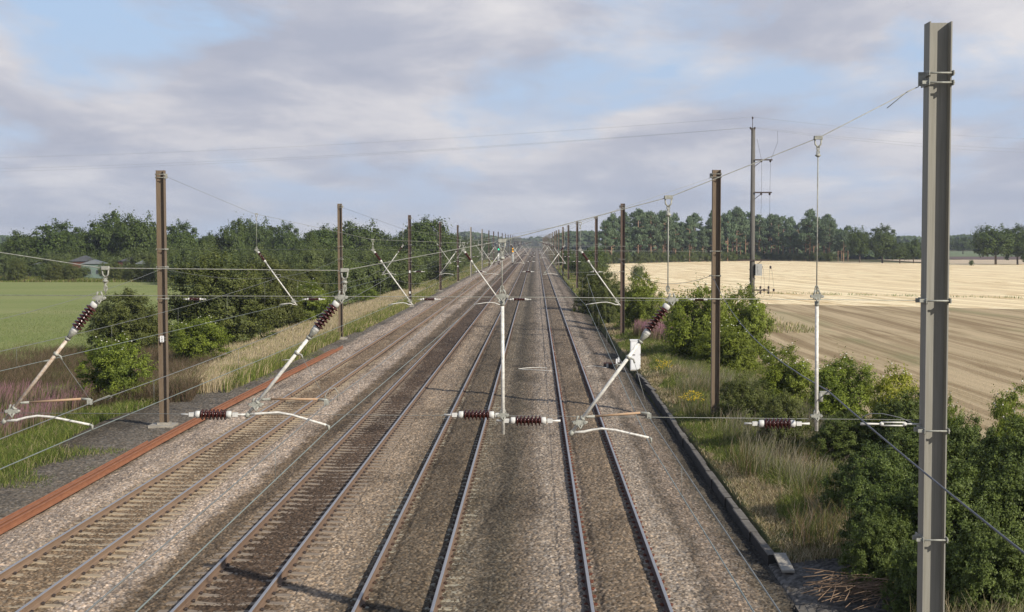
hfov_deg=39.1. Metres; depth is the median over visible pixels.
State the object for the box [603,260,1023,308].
stubble field
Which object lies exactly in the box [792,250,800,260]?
woodland shrub
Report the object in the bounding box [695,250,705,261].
woodland shrub
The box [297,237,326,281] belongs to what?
willow shrub
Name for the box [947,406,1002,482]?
bramble bush
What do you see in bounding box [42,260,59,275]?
willow shrub
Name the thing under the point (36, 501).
loose rail
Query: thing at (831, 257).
woodland shrub
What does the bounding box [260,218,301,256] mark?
oak tree
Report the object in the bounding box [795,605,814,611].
cover slab
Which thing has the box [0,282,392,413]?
meadow
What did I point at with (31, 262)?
willow shrub
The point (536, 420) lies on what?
head span
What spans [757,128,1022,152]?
power line wire
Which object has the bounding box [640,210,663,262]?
pine tree
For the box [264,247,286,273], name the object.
willow shrub
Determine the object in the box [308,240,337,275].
willow shrub
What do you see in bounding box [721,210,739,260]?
pine tree
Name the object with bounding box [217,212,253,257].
oak tree
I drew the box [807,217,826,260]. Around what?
pine tree
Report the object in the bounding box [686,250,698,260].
woodland shrub
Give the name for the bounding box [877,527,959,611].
bramble bush
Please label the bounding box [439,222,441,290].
support mast
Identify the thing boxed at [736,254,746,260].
woodland shrub
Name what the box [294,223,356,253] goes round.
oak tree
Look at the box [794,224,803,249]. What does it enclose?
pine tree
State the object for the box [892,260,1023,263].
straw field
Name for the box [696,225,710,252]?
pine tree
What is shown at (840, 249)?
pine tree
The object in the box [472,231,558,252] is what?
head span
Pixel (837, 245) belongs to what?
pine tree
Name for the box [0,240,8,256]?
oak tree
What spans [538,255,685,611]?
railway track
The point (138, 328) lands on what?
hawthorn bush
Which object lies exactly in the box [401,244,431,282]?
willow shrub
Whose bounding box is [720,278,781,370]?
elder bush
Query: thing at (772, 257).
woodland shrub
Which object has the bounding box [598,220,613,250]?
pine tree
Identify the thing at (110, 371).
elder bush
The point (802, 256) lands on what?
woodland shrub
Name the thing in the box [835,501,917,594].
bramble bush
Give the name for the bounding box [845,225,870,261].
oak tree
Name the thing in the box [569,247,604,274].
oak tree
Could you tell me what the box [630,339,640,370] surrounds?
lineside cabinet
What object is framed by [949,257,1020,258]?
ploughed strip
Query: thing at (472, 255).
willow shrub
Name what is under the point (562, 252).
support mast
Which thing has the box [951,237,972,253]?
oak tree
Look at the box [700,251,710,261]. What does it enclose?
woodland shrub
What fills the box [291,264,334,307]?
hawthorn bush
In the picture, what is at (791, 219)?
pine tree
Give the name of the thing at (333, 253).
willow shrub
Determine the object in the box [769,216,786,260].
pine tree
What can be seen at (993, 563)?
bramble bush
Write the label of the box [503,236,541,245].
distant wood
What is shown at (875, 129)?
power line wire
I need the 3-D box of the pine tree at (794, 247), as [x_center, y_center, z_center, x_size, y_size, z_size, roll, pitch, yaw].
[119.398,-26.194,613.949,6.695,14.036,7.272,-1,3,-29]
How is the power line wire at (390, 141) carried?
attached to the power pole
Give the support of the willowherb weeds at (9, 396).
on the ground at (723, 477)
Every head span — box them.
[0,86,920,433]
[168,177,709,300]
[350,208,619,272]
[418,221,593,261]
[450,227,568,256]
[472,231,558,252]
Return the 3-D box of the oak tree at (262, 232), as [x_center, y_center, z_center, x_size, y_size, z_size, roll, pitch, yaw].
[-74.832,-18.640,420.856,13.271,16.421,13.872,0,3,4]
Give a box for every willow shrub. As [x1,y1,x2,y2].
[0,249,15,276]
[3,256,27,277]
[5,250,34,274]
[23,254,44,274]
[24,250,43,275]
[29,263,47,277]
[32,250,68,266]
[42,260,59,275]
[55,259,74,274]
[57,246,80,260]
[75,265,91,278]
[86,254,120,263]
[89,250,117,259]
[97,258,113,277]
[108,251,126,262]
[122,244,154,267]
[148,241,177,280]
[167,244,181,281]
[169,242,198,285]
[174,238,206,283]
[185,241,217,283]
[216,246,241,271]
[225,244,252,276]
[234,248,261,277]
[240,241,271,275]
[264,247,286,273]
[274,251,297,273]
[281,245,307,275]
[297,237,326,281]
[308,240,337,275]
[312,255,372,298]
[317,249,333,265]
[322,243,353,272]
[324,254,372,305]
[343,239,365,259]
[343,248,358,262]
[348,252,407,294]
[351,241,383,266]
[367,243,388,255]
[370,247,419,291]
[373,246,417,293]
[388,247,423,290]
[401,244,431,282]
[424,251,459,280]
[434,250,465,276]
[448,246,474,270]
[451,243,469,266]
[462,241,479,260]
[463,246,476,264]
[473,244,485,260]
[574,257,593,276]
[575,258,613,278]
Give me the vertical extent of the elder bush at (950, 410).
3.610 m
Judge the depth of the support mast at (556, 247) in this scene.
401.51 m
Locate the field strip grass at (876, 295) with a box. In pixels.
[720,291,1021,298]
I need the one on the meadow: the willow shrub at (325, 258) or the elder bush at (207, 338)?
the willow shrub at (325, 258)
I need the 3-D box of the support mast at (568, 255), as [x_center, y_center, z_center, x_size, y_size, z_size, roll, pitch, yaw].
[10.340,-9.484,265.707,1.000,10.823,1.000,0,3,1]
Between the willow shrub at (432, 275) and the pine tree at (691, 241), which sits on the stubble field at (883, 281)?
the pine tree at (691, 241)
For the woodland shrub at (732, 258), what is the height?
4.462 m
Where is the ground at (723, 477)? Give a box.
[3,243,1022,559]
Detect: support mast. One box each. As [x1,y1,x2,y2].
[148,170,177,427]
[337,204,347,339]
[408,215,413,306]
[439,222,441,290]
[457,225,458,281]
[470,227,471,276]
[480,229,482,270]
[488,231,489,267]
[556,230,556,265]
[557,230,558,270]
[562,227,563,277]
[567,225,568,278]
[575,222,578,287]
[594,217,597,272]
[619,204,624,334]
[709,170,721,416]
[912,21,954,611]
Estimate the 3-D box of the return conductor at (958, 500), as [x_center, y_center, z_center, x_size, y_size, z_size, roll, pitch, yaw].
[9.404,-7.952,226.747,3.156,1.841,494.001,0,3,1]
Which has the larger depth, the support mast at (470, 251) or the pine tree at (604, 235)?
the pine tree at (604, 235)
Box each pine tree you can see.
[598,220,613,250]
[600,226,615,263]
[604,212,619,263]
[614,216,630,246]
[616,211,631,250]
[616,224,633,249]
[626,208,652,262]
[632,212,652,262]
[632,244,642,251]
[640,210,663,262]
[648,217,667,261]
[653,213,675,259]
[657,210,673,261]
[660,216,677,251]
[666,213,681,256]
[667,223,683,261]
[676,226,687,250]
[682,216,697,261]
[683,215,699,252]
[686,213,702,259]
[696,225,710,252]
[697,228,709,261]
[702,215,724,245]
[704,210,724,243]
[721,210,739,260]
[723,221,737,260]
[726,206,749,254]
[735,216,749,253]
[745,211,755,259]
[746,222,763,254]
[747,214,769,251]
[760,217,770,249]
[764,213,777,259]
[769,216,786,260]
[776,215,791,258]
[782,225,796,258]
[784,216,798,252]
[786,230,799,260]
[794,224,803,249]
[795,229,811,260]
[798,208,818,260]
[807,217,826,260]
[819,213,837,253]
[820,220,839,260]
[821,216,831,260]
[830,229,840,261]
[836,231,849,261]
[837,230,849,250]
[844,225,851,260]
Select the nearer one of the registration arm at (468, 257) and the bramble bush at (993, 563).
the bramble bush at (993, 563)
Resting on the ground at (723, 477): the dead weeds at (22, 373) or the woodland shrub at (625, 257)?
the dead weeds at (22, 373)
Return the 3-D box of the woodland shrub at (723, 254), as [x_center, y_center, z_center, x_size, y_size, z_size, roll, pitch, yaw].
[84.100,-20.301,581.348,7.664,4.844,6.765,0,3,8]
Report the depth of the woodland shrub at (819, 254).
581.09 m
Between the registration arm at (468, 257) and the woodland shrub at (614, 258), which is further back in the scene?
the woodland shrub at (614, 258)
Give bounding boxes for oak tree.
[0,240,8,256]
[1,228,39,256]
[18,218,81,256]
[57,227,99,256]
[82,203,127,257]
[112,207,156,257]
[146,231,181,257]
[166,218,199,249]
[197,230,223,258]
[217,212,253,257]
[235,217,275,254]
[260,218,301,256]
[292,230,325,255]
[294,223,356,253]
[342,218,389,252]
[381,231,396,252]
[387,229,406,253]
[392,213,452,258]
[434,225,456,247]
[460,235,478,247]
[477,235,492,257]
[552,251,561,264]
[558,249,575,269]
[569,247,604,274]
[593,247,609,271]
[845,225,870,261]
[862,222,899,262]
[887,242,911,262]
[904,236,920,262]
[949,238,955,250]
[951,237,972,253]
[969,221,1016,264]
[1003,223,1023,264]
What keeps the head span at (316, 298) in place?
attached to the support mast at (715, 250)
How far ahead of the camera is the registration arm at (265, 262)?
59.16 m
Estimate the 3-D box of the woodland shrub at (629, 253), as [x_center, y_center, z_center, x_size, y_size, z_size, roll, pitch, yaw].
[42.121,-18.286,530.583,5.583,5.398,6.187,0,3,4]
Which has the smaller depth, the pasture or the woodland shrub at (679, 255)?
the woodland shrub at (679, 255)
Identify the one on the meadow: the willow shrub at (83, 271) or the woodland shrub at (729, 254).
the willow shrub at (83, 271)
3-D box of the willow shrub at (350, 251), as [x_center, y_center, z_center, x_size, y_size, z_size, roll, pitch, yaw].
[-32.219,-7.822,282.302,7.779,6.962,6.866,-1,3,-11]
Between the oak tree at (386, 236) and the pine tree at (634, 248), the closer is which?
the oak tree at (386, 236)
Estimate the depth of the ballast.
41.58 m
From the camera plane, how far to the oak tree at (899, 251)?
530.24 m
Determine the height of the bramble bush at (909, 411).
3.222 m
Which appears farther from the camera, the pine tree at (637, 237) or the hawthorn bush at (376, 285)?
the pine tree at (637, 237)
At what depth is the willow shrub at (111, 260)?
327.03 m
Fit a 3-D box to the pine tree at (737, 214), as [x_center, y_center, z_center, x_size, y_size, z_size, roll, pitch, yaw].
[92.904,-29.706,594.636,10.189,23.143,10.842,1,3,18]
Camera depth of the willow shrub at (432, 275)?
272.15 m
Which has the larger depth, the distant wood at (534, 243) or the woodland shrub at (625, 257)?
the distant wood at (534, 243)
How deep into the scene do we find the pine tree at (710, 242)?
592.79 m
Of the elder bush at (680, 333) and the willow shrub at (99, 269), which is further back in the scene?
the willow shrub at (99, 269)
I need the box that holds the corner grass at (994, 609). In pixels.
[910,591,1023,611]
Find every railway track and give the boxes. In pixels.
[0,248,525,611]
[157,249,529,611]
[347,250,533,611]
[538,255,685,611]
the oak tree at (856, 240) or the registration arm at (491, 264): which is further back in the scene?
the oak tree at (856, 240)
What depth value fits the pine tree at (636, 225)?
555.70 m
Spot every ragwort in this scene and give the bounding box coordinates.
[656,359,672,375]
[680,390,703,413]
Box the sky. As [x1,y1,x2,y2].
[0,0,1023,239]
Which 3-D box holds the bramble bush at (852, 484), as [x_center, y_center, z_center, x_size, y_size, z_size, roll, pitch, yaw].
[9.203,4.739,37.056,2.708,2.929,2.892,-1,3,-29]
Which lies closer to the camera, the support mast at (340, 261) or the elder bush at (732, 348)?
the elder bush at (732, 348)
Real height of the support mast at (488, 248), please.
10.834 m
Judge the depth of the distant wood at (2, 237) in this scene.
1511.45 m
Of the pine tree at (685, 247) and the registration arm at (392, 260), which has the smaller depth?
the registration arm at (392, 260)
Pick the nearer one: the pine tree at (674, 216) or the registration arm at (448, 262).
the registration arm at (448, 262)
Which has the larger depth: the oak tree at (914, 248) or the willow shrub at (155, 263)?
the oak tree at (914, 248)
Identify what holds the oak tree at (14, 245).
on the ground at (723, 477)
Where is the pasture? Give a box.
[949,251,1021,256]
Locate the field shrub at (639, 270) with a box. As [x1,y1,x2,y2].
[630,261,644,282]
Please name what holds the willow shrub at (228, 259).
on the meadow
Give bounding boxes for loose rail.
[0,345,342,534]
[0,349,333,525]
[0,441,147,521]
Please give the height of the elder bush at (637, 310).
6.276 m
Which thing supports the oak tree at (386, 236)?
on the ground at (723, 477)
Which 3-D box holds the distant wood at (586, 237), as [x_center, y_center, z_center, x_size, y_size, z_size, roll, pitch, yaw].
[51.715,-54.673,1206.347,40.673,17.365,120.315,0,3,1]
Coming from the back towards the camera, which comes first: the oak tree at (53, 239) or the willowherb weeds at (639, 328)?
the oak tree at (53, 239)
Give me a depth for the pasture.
874.80 m
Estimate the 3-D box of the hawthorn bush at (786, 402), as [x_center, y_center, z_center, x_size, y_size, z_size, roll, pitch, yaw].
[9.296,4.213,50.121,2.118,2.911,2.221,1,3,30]
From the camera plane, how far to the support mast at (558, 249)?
369.54 m
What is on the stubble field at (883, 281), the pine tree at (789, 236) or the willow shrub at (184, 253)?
the pine tree at (789, 236)
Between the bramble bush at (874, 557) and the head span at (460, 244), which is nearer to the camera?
the bramble bush at (874, 557)
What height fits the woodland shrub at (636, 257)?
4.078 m
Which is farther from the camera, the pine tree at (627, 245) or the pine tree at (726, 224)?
the pine tree at (726, 224)
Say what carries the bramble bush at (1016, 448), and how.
on the ground at (723, 477)
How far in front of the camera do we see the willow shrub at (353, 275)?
185.84 m
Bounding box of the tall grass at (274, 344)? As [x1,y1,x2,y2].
[169,287,434,392]
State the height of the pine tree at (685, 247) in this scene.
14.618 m
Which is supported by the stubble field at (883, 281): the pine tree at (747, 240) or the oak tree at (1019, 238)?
the oak tree at (1019, 238)
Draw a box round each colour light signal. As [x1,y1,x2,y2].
[497,247,499,264]
[511,246,513,264]
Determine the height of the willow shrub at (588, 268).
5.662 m
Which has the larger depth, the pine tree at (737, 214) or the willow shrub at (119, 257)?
the pine tree at (737, 214)
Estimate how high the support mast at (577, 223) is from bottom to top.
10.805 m
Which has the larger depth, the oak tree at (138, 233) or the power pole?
the oak tree at (138, 233)
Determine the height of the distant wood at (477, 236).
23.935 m
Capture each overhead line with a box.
[0,244,527,469]
[0,248,505,370]
[85,245,530,611]
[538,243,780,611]
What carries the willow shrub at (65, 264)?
on the meadow
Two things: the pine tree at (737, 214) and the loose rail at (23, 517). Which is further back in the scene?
the pine tree at (737, 214)
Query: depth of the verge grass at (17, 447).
55.89 m
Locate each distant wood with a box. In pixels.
[0,235,40,243]
[454,231,503,246]
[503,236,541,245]
[551,230,599,249]
[587,241,920,259]
[871,233,974,249]
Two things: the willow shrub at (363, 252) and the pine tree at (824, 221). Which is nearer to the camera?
the willow shrub at (363, 252)
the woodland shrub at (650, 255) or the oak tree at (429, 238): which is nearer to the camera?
the oak tree at (429, 238)
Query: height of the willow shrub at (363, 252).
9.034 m
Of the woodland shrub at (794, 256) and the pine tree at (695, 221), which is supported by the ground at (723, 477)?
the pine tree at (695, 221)
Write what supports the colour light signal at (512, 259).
on the ballast
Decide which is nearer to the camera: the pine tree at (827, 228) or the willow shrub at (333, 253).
the willow shrub at (333, 253)
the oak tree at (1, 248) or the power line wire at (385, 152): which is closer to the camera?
the power line wire at (385, 152)
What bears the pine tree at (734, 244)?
on the ground at (723, 477)
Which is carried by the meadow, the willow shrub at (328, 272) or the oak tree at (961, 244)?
the willow shrub at (328, 272)
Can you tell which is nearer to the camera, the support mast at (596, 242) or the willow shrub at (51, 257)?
the support mast at (596, 242)
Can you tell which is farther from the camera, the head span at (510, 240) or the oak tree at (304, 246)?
the oak tree at (304, 246)
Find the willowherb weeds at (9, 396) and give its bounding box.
[0,379,98,440]
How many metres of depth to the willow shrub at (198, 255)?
258.83 m
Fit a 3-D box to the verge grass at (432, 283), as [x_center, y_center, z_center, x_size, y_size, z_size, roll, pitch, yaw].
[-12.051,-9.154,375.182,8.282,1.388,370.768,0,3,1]
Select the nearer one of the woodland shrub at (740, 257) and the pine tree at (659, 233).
the pine tree at (659, 233)
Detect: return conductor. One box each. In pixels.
[2,246,487,318]
[555,246,1023,553]
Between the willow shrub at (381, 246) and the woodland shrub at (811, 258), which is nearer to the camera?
the willow shrub at (381, 246)
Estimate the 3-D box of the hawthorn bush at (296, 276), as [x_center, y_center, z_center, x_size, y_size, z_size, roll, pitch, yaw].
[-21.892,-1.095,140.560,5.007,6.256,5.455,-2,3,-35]
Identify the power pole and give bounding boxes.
[736,117,777,360]
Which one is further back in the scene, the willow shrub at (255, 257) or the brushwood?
the willow shrub at (255, 257)
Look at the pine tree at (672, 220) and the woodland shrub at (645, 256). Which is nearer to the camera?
the woodland shrub at (645, 256)
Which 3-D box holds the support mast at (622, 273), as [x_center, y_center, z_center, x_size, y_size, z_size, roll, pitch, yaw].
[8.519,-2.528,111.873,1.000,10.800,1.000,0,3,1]
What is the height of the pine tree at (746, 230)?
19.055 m
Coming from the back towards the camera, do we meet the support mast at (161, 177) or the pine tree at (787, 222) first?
the pine tree at (787, 222)
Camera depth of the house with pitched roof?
313.49 m
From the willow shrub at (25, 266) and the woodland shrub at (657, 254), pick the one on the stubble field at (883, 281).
the woodland shrub at (657, 254)
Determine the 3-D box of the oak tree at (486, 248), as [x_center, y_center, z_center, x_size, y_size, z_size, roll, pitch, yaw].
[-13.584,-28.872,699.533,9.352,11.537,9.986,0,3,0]
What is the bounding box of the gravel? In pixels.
[768,558,900,611]
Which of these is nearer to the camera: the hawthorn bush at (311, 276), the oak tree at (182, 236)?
the hawthorn bush at (311, 276)
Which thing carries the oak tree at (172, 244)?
on the ground at (723, 477)
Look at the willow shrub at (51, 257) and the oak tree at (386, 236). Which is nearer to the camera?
the willow shrub at (51, 257)
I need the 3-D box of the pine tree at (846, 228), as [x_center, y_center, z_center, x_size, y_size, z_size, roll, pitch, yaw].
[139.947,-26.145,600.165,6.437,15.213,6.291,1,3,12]
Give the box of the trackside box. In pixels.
[603,362,614,368]
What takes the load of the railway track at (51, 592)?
on the ballast
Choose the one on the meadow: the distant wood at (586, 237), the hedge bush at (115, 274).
the hedge bush at (115, 274)
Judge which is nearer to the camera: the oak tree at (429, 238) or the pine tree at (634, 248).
the oak tree at (429, 238)
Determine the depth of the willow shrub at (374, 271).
202.83 m
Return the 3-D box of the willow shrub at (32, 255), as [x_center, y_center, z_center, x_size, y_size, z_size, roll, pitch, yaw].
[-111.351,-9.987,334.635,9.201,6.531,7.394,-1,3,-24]
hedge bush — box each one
[7,258,27,280]
[43,262,65,280]
[61,264,81,279]
[105,262,125,279]
[122,262,145,280]
[141,253,156,279]
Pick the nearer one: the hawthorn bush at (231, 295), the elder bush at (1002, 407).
the elder bush at (1002, 407)
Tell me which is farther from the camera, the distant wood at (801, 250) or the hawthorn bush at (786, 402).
the distant wood at (801, 250)
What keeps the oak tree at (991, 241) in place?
on the stubble field at (883, 281)
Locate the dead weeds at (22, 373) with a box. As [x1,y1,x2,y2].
[0,341,227,411]
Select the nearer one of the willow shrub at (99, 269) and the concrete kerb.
the concrete kerb
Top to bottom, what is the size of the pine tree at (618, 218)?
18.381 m
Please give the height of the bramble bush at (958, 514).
3.284 m
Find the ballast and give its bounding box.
[0,248,795,611]
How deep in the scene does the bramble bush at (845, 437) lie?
47.54 m
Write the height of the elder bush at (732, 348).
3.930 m
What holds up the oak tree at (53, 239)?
on the ground at (723, 477)
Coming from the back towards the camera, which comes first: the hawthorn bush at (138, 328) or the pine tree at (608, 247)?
the pine tree at (608, 247)
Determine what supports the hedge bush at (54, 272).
on the meadow
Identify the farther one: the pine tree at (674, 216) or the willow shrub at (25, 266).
the pine tree at (674, 216)
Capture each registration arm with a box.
[1,291,106,429]
[244,291,347,430]
[255,248,296,305]
[372,248,412,305]
[382,245,403,274]
[439,245,460,274]
[461,249,500,305]
[484,247,503,274]
[543,245,565,274]
[568,293,678,442]
[578,248,620,305]
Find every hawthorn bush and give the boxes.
[77,287,170,350]
[152,244,285,348]
[185,265,249,341]
[240,253,313,333]
[272,265,307,326]
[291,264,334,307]
[353,265,386,298]
[570,265,627,315]
[590,283,619,327]
[709,369,775,422]
[749,388,811,453]
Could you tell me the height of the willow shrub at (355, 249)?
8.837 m
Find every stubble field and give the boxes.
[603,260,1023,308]
[667,304,1023,458]
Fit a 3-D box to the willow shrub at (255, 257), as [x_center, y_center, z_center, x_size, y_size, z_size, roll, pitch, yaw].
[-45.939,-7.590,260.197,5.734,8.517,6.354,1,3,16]
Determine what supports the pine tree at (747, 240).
on the ground at (723, 477)
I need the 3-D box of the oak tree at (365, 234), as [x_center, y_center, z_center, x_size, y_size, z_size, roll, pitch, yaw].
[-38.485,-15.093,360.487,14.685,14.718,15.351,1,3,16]
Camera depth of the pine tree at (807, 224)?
583.72 m
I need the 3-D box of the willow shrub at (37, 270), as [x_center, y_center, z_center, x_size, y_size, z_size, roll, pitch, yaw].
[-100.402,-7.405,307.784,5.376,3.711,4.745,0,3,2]
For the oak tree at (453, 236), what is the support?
on the ground at (723, 477)
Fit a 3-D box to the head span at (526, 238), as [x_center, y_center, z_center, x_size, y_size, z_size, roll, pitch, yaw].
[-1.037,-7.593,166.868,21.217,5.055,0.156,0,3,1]
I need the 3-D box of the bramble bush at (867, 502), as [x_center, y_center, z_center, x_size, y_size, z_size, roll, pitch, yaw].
[8.464,5.003,32.190,2.400,2.836,2.533,-2,3,-36]
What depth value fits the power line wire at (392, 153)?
111.70 m
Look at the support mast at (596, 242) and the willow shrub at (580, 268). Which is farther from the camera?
the willow shrub at (580, 268)
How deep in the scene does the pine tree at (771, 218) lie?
610.26 m
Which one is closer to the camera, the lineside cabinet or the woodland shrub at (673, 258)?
the lineside cabinet
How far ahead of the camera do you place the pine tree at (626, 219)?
556.95 m
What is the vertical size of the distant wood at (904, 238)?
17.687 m
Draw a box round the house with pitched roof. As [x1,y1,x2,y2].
[81,259,106,278]
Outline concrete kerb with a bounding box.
[636,373,794,572]
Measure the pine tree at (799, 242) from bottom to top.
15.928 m
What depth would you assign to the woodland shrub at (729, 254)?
584.95 m
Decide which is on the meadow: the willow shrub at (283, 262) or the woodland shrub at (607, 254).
the willow shrub at (283, 262)
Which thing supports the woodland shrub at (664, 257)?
on the stubble field at (883, 281)
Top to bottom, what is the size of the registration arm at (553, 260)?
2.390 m
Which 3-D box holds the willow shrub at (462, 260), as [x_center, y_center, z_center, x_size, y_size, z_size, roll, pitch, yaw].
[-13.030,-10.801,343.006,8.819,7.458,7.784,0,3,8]
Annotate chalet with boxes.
[117,257,132,267]
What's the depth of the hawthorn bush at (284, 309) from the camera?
127.45 m
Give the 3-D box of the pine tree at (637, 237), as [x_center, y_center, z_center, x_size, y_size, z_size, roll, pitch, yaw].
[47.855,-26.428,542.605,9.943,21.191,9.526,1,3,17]
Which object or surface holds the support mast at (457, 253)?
on the ground at (723, 477)
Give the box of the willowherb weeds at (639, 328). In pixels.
[631,318,671,345]
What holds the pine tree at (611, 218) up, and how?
on the ground at (723, 477)
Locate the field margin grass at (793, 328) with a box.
[651,296,819,332]
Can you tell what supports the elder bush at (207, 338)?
on the ground at (723, 477)
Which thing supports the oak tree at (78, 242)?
on the ground at (723, 477)
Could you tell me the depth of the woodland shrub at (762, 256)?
602.46 m
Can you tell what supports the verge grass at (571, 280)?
on the ground at (723, 477)
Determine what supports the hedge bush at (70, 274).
on the meadow
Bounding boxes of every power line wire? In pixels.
[0,117,747,157]
[0,127,753,171]
[5,127,749,168]
[756,117,1023,138]
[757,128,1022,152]
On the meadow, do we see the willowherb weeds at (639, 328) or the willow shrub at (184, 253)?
the willow shrub at (184, 253)
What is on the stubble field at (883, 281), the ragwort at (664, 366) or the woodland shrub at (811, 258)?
the woodland shrub at (811, 258)
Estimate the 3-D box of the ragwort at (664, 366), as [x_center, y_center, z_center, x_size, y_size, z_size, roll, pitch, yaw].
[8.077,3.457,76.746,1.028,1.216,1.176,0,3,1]
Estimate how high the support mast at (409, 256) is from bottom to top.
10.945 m
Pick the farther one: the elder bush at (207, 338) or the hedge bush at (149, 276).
the hedge bush at (149, 276)
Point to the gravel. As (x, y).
(792, 584)
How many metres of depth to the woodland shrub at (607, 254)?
519.21 m
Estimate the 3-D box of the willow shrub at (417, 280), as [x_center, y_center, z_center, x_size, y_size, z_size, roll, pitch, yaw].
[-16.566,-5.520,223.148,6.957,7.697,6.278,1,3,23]
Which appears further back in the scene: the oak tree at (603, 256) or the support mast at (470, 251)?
the oak tree at (603, 256)
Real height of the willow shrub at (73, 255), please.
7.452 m
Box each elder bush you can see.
[69,326,158,402]
[168,311,238,363]
[293,275,335,321]
[354,286,378,302]
[612,269,666,328]
[658,272,741,359]
[685,317,767,373]
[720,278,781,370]
[756,337,814,412]
[806,346,878,422]
[860,358,919,434]
[947,386,968,429]
[984,369,1023,444]
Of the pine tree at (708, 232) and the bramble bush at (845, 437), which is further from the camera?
the pine tree at (708, 232)
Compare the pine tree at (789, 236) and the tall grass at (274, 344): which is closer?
the tall grass at (274, 344)
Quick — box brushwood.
[801,566,898,609]
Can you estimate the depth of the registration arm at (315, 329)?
20.10 m
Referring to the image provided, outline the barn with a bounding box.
[68,255,94,268]
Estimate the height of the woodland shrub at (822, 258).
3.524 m
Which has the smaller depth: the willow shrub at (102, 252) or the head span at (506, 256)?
the head span at (506, 256)
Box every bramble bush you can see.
[799,409,881,463]
[814,434,917,520]
[835,468,917,570]
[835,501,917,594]
[860,382,950,457]
[873,421,971,493]
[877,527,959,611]
[900,457,1012,565]
[945,505,1023,611]
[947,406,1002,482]
[954,409,1023,511]
[970,444,1023,572]
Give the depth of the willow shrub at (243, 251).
277.93 m
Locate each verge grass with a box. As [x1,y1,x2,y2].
[0,350,323,487]
[390,260,496,293]
[551,261,589,313]
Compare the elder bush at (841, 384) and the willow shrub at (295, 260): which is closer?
the elder bush at (841, 384)
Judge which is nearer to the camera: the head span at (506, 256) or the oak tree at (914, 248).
the head span at (506, 256)
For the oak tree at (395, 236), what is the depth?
339.80 m
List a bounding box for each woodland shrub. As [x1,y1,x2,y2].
[603,250,611,262]
[608,252,619,263]
[616,251,630,262]
[625,250,632,262]
[629,253,646,262]
[632,251,649,262]
[644,251,655,262]
[651,250,665,262]
[657,250,671,261]
[665,254,677,261]
[671,251,687,261]
[676,249,691,261]
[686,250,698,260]
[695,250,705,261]
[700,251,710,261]
[720,250,726,260]
[723,249,735,259]
[726,251,737,260]
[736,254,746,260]
[740,252,749,259]
[757,250,767,259]
[768,251,779,260]
[773,254,783,260]
[782,252,794,260]
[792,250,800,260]
[796,251,811,260]
[805,252,813,260]
[813,250,823,259]
[818,255,834,261]
[823,251,838,261]
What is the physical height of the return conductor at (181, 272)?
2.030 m
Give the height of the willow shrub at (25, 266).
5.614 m
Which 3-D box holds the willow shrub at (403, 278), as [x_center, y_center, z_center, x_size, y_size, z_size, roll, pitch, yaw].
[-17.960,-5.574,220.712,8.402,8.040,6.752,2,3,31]
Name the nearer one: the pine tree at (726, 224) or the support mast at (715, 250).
the support mast at (715, 250)
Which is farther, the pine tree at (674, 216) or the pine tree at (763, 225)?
the pine tree at (763, 225)
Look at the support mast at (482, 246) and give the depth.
369.76 m
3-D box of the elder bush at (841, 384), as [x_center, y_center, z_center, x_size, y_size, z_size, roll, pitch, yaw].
[13.844,3.569,60.066,3.592,4.024,3.810,0,3,-5]
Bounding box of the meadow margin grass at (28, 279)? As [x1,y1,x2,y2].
[0,275,191,281]
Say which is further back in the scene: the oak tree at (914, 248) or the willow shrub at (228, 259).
the oak tree at (914, 248)
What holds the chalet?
on the ground at (723, 477)
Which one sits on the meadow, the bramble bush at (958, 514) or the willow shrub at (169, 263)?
the willow shrub at (169, 263)
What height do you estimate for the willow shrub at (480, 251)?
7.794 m
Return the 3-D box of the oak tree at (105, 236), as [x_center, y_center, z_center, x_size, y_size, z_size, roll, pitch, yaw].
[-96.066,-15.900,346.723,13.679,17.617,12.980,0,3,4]
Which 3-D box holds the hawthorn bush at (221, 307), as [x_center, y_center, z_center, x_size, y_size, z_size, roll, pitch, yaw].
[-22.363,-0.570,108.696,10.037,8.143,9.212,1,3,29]
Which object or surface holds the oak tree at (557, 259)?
on the ground at (723, 477)
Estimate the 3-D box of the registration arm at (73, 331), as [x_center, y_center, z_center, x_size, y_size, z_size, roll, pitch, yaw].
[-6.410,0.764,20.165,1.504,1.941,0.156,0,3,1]
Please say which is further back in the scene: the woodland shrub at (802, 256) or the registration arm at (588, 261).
the woodland shrub at (802, 256)
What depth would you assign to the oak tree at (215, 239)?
349.95 m
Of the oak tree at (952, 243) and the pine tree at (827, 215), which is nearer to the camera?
the pine tree at (827, 215)
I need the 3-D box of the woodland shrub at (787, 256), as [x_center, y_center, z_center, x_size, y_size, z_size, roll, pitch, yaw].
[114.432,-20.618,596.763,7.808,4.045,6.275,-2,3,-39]
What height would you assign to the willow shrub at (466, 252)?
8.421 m
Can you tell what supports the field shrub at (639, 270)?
on the stubble field at (883, 281)

